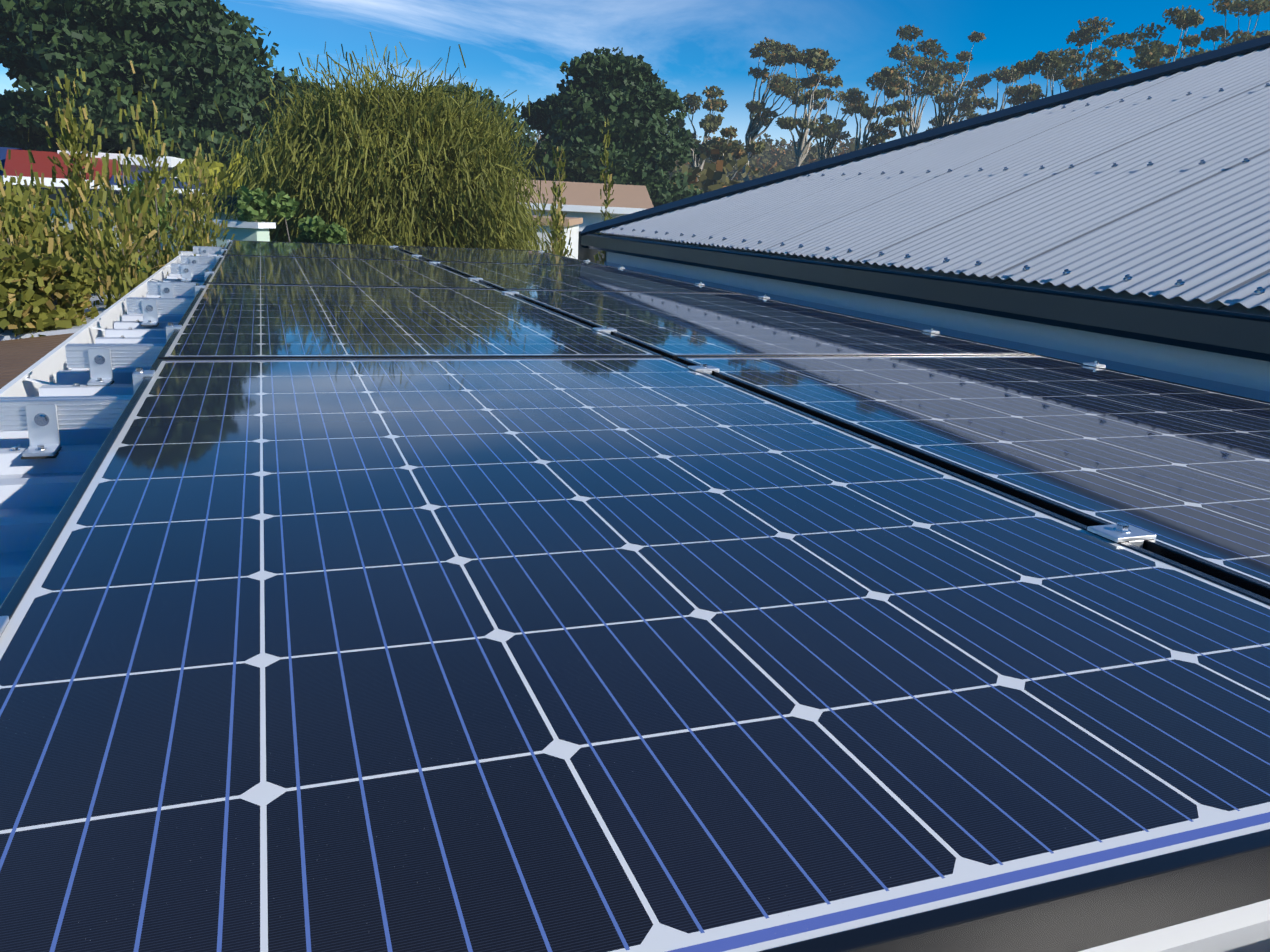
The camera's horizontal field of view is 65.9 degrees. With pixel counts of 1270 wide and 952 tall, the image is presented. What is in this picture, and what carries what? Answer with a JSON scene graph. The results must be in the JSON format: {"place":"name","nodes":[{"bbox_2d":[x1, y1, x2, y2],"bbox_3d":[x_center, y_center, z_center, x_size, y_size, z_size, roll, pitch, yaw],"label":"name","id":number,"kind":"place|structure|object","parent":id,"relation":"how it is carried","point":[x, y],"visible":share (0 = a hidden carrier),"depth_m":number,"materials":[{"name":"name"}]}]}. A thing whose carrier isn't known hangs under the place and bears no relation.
{"place":"outdoors","nodes":[
{"label":"outdoors","id":0,"kind":"place"},
{"bbox_2d":[1,185,272,259],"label":"hedge","id":1,"kind":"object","parent":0,"point":[180,196],"depth_m":14.54,"materials":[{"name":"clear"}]},
{"bbox_2d":[66,130,875,192],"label":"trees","id":2,"kind":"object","parent":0,"point":[773,160],"depth_m":96.04,"materials":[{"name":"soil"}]},
{"bbox_2d":[0,89,22,185],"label":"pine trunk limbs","id":3,"kind":"object","parent":2,"relation":"on","point":[8,142],"visible":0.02,"depth_m":32.85,"materials":[{"name":"green plant"}]},
{"bbox_2d":[198,64,333,178],"bbox_3d":[-11.924,-9.662,32.799,9.784,7.331,8.616,-3,16,-20],"label":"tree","id":4,"kind":"object","parent":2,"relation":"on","point":[279,88],"visible":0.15,"depth_m":30.05,"materials":[{"name":"green plant"}]},
{"bbox_2d":[513,179,653,263],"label":"house","id":5,"kind":"structure","parent":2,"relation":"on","point":[584,201],"depth_m":29.19,"materials":[{"name":"beige"}]},
{"bbox_2d":[668,86,727,189],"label":"gum tree limbs","id":6,"kind":"object","parent":2,"relation":"on","point":[710,123],"visible":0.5,"depth_m":65.83,"materials":[{"name":"green plant"}]},
{"bbox_2d":[742,37,808,181],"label":"gum tree limbs","id":7,"kind":"object","parent":2,"relation":"on","point":[781,84],"visible":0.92,"depth_m":71.95,"materials":[{"name":"green plant"}]},
{"bbox_2d":[774,48,842,166],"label":"gum tree limbs","id":8,"kind":"object","parent":2,"relation":"on","point":[817,59],"visible":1,"depth_m":66.42,"materials":[{"name":"green plant"}]},
{"bbox_2d":[800,87,861,159],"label":"gum tree limbs","id":9,"kind":"object","parent":2,"relation":"on","point":[826,151],"visible":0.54,"depth_m":88.07,"materials":[{"name":"green plant"}]},
{"bbox_2d":[842,66,911,150],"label":"gum tree limbs","id":10,"kind":"object","parent":2,"relation":"on","point":[894,88],"visible":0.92,"depth_m":69.63,"materials":[{"name":"green plant"}]},
{"bbox_2d":[866,24,950,137],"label":"gum tree limbs","id":11,"kind":"object","parent":2,"relation":"on","point":[929,46],"visible":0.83,"depth_m":75.65,"materials":[{"name":"green plant"}]},
{"bbox_2d":[912,31,985,127],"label":"gum tree limbs","id":12,"kind":"object","parent":2,"relation":"on","point":[945,96],"visible":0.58,"depth_m":81.75,"materials":[{"name":"green plant"}]},
{"bbox_2d":[926,88,983,130],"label":"gum tree limbs","id":13,"kind":"object","parent":2,"relation":"on","point":[974,93],"visible":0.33,"depth_m":89.80,"materials":[{"name":"green plant"}]},
{"bbox_2d":[970,65,1041,117],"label":"gum tree limbs","id":14,"kind":"object","parent":2,"relation":"on","point":[1005,75],"visible":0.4,"depth_m":79.88,"materials":[{"name":"green plant"}]},
{"bbox_2d":[1011,50,1082,103],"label":"gum tree limbs","id":15,"kind":"object","parent":2,"relation":"on","point":[1051,61],"visible":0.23,"depth_m":63.62,"materials":[{"name":"green plant"}]},
{"bbox_2d":[1044,16,1136,92],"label":"gum tree limbs","id":16,"kind":"object","parent":2,"relation":"on","point":[1083,34],"visible":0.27,"depth_m":69.11,"materials":[{"name":"green plant"}]},
{"bbox_2d":[1083,52,1163,86],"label":"gum tree limbs","id":17,"kind":"object","parent":2,"relation":"on","point":[1147,60],"visible":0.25,"depth_m":59.05,"materials":[{"name":"green plant"}]},
{"bbox_2d":[1129,5,1211,63],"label":"gum tree limbs","id":18,"kind":"object","parent":2,"relation":"on","point":[1185,19],"visible":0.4,"depth_m":63.67,"materials":[{"name":"green plant"}]},
{"bbox_2d":[1163,44,1178,61],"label":"gum tree limbs","id":19,"kind":"object","parent":2,"relation":"on","point":[1170,52],"visible":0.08,"depth_m":73.21,"materials":[{"name":"green plant"}]},
{"bbox_2d":[1200,0,1269,49],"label":"gum tree","id":20,"kind":"object","parent":2,"relation":"on","point":[1240,6],"visible":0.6,"depth_m":68.34,"materials":[{"name":"green plant"}]},
{"bbox_2d":[527,215,582,258],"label":"white garage","id":21,"kind":"structure","parent":0,"point":[574,222],"depth_m":23.00,"materials":[{"name":"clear paint"}]},
{"bbox_2d":[0,0,1269,155],"label":"sky","id":22,"kind":"structure","parent":0,"point":[508,46],"materials":[{"name":"blue"}]},
{"label":"ground","id":23,"kind":"structure","parent":0,"visible":0},
{"bbox_2d":[0,147,21,181],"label":"house","id":24,"kind":"structure","parent":23,"relation":"on","point":[3,151],"depth_m":24.56,"materials":[{"name":"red metal"}]},
{"bbox_2d":[0,176,53,220],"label":"leafy shrub stems","id":25,"kind":"object","parent":23,"relation":"on","point":[34,199],"depth_m":5.73,"materials":[{"name":"green plant"}]},
{"bbox_2d":[0,194,75,289],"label":"leafy shrub stems","id":26,"kind":"object","parent":23,"relation":"on","point":[67,237],"visible":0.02,"depth_m":5.00,"materials":[{"name":"green plant"}]},
{"bbox_2d":[0,239,99,336],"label":"leafy shrub stems","id":27,"kind":"object","parent":23,"relation":"on","point":[57,285],"visible":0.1,"depth_m":4.25,"materials":[{"name":"green plant"}]},
{"bbox_2d":[0,292,120,388],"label":"roof","id":28,"kind":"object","parent":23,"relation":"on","point":[20,354],"depth_m":3.95,"materials":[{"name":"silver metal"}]},
{"bbox_2d":[3,149,121,188],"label":"house","id":29,"kind":"structure","parent":23,"relation":"on","point":[19,162],"depth_m":22.18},
{"bbox_2d":[0,149,165,329],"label":"shrub stems","id":30,"kind":"object","parent":23,"relation":"on","point":[123,282],"depth_m":4.73,"materials":[{"name":"green plant"}]},
{"bbox_2d":[15,87,167,308],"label":"shrub stems","id":31,"kind":"object","parent":23,"relation":"on","point":[104,178],"depth_m":5.06,"materials":[{"name":"green plant"}]},
{"bbox_2d":[58,162,138,297],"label":"shrub stems","id":32,"kind":"object","parent":23,"relation":"on","point":[88,240],"depth_m":5.82,"materials":[{"name":"green plant"}]},
{"bbox_2d":[40,61,195,282],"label":"shrub stems","id":33,"kind":"object","parent":23,"relation":"on","point":[73,177],"visible":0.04,"depth_m":5.98,"materials":[{"name":"green plant"}]},
{"bbox_2d":[57,150,184,177],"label":"house","id":34,"kind":"structure","parent":23,"relation":"on","point":[173,161],"depth_m":24.38,"materials":[{"name":"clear metal"}]},
{"bbox_2d":[0,0,278,191],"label":"cypress tree","id":35,"kind":"object","parent":23,"relation":"on","point":[189,56],"visible":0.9,"depth_m":26.42,"materials":[{"name":"green plant"}]},
{"bbox_2d":[110,178,174,277],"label":"leafy shrub stems","id":36,"kind":"object","parent":23,"relation":"on","point":[131,187],"visible":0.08,"depth_m":7.54,"materials":[{"name":"green plant"}]},
{"bbox_2d":[110,175,205,193],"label":"house","id":37,"kind":"structure","parent":23,"relation":"on","point":[115,185],"depth_m":21.23,"materials":[{"name":"clear metal"}]},
{"bbox_2d":[156,129,234,260],"bbox_3d":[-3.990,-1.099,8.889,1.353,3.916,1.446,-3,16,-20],"label":"shrub stems","id":38,"kind":"object","parent":23,"relation":"on","point":[205,188],"visible":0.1,"depth_m":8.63,"materials":[{"name":"green plant"}]},
{"bbox_2d":[149,153,253,194],"bbox_3d":[-9.135,-5.820,24.800,6.943,4.530,4.857,-3,16,-20],"label":"shrub","id":39,"kind":"object","parent":23,"relation":"on","point":[217,166],"depth_m":23.16,"materials":[{"name":"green plant"}]},
{"bbox_2d":[199,219,275,246],"bbox_3d":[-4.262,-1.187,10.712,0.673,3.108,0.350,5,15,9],"label":"house","id":40,"kind":"structure","parent":23,"relation":"on","point":[249,231],"depth_m":10.21,"materials":[{"name":"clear paint"}]},
{"bbox_2d":[236,185,299,241],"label":"shrub stems","id":41,"kind":"object","parent":23,"relation":"on","point":[255,205],"visible":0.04,"depth_m":10.28,"materials":[{"name":"green plant"}]},
{"bbox_2d":[293,214,347,243],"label":"shrub stems","id":42,"kind":"object","parent":23,"relation":"on","point":[314,229],"visible":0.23,"depth_m":11.40,"materials":[{"name":"green plant"}]},
{"bbox_2d":[200,32,595,262],"bbox_3d":[-3.563,-3.442,14.677,5.535,5.511,4.987,-3,16,-20],"label":"casuarina tree","id":43,"kind":"object","parent":23,"relation":"on","point":[399,164],"visible":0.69,"depth_m":13.16,"materials":[{"name":"green plant"}]},
{"bbox_2d":[418,79,537,179],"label":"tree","id":44,"kind":"object","parent":23,"relation":"on","point":[527,128],"depth_m":42.38,"materials":[{"name":"green plant"}]},
{"bbox_2d":[544,202,568,256],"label":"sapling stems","id":45,"kind":"object","parent":23,"relation":"on","point":[555,247],"visible":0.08,"depth_m":11.76,"materials":[{"name":"green plant"}]},
{"bbox_2d":[544,120,572,256],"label":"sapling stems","id":46,"kind":"object","parent":23,"relation":"on","point":[556,190],"visible":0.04,"depth_m":12.45,"materials":[{"name":"green plant"}]},
{"bbox_2d":[594,116,615,264],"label":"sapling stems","id":47,"kind":"object","parent":23,"relation":"on","point":[606,188],"visible":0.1,"depth_m":13.82,"materials":[{"name":"green plant"}]},
{"bbox_2d":[509,47,702,206],"bbox_3d":[-1.036,-11.729,38.437,8.527,9.463,8.710,-3,16,-20],"label":"tree","id":48,"kind":"object","parent":23,"relation":"on","point":[632,100],"visible":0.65,"depth_m":35.78,"materials":[{"name":"green plant"}]},
{"bbox_2d":[688,126,765,182],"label":"tree","id":49,"kind":"object","parent":23,"relation":"on","point":[724,146],"visible":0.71,"depth_m":56.29,"materials":[{"name":"green plant"}]},
{"bbox_2d":[580,35,1269,401],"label":"roof","id":50,"kind":"structure","parent":23,"relation":"on","point":[1120,223],"depth_m":3.60,"materials":[{"name":"silver metal"}]},
{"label":"house walls","id":51,"kind":"object","parent":23,"relation":"on","visible":0},
{"bbox_2d":[0,251,1269,951],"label":"roof","id":52,"kind":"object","parent":51,"relation":"on","point":[34,495],"visible":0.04,"depth_m":1.51,"materials":[{"name":"silver metal"}]},
{"bbox_2d":[0,239,1155,635],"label":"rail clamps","id":53,"kind":"object","parent":52,"relation":"on","point":[42,421],"visible":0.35,"depth_m":1.94,"materials":[{"name":"silver metal"}]},
{"bbox_2d":[0,240,1269,951],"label":"solar panel frames","id":54,"kind":"structure","parent":53,"relation":"on","point":[378,598],"depth_m":0.71,"materials":[{"name":"blue"}]}
]}

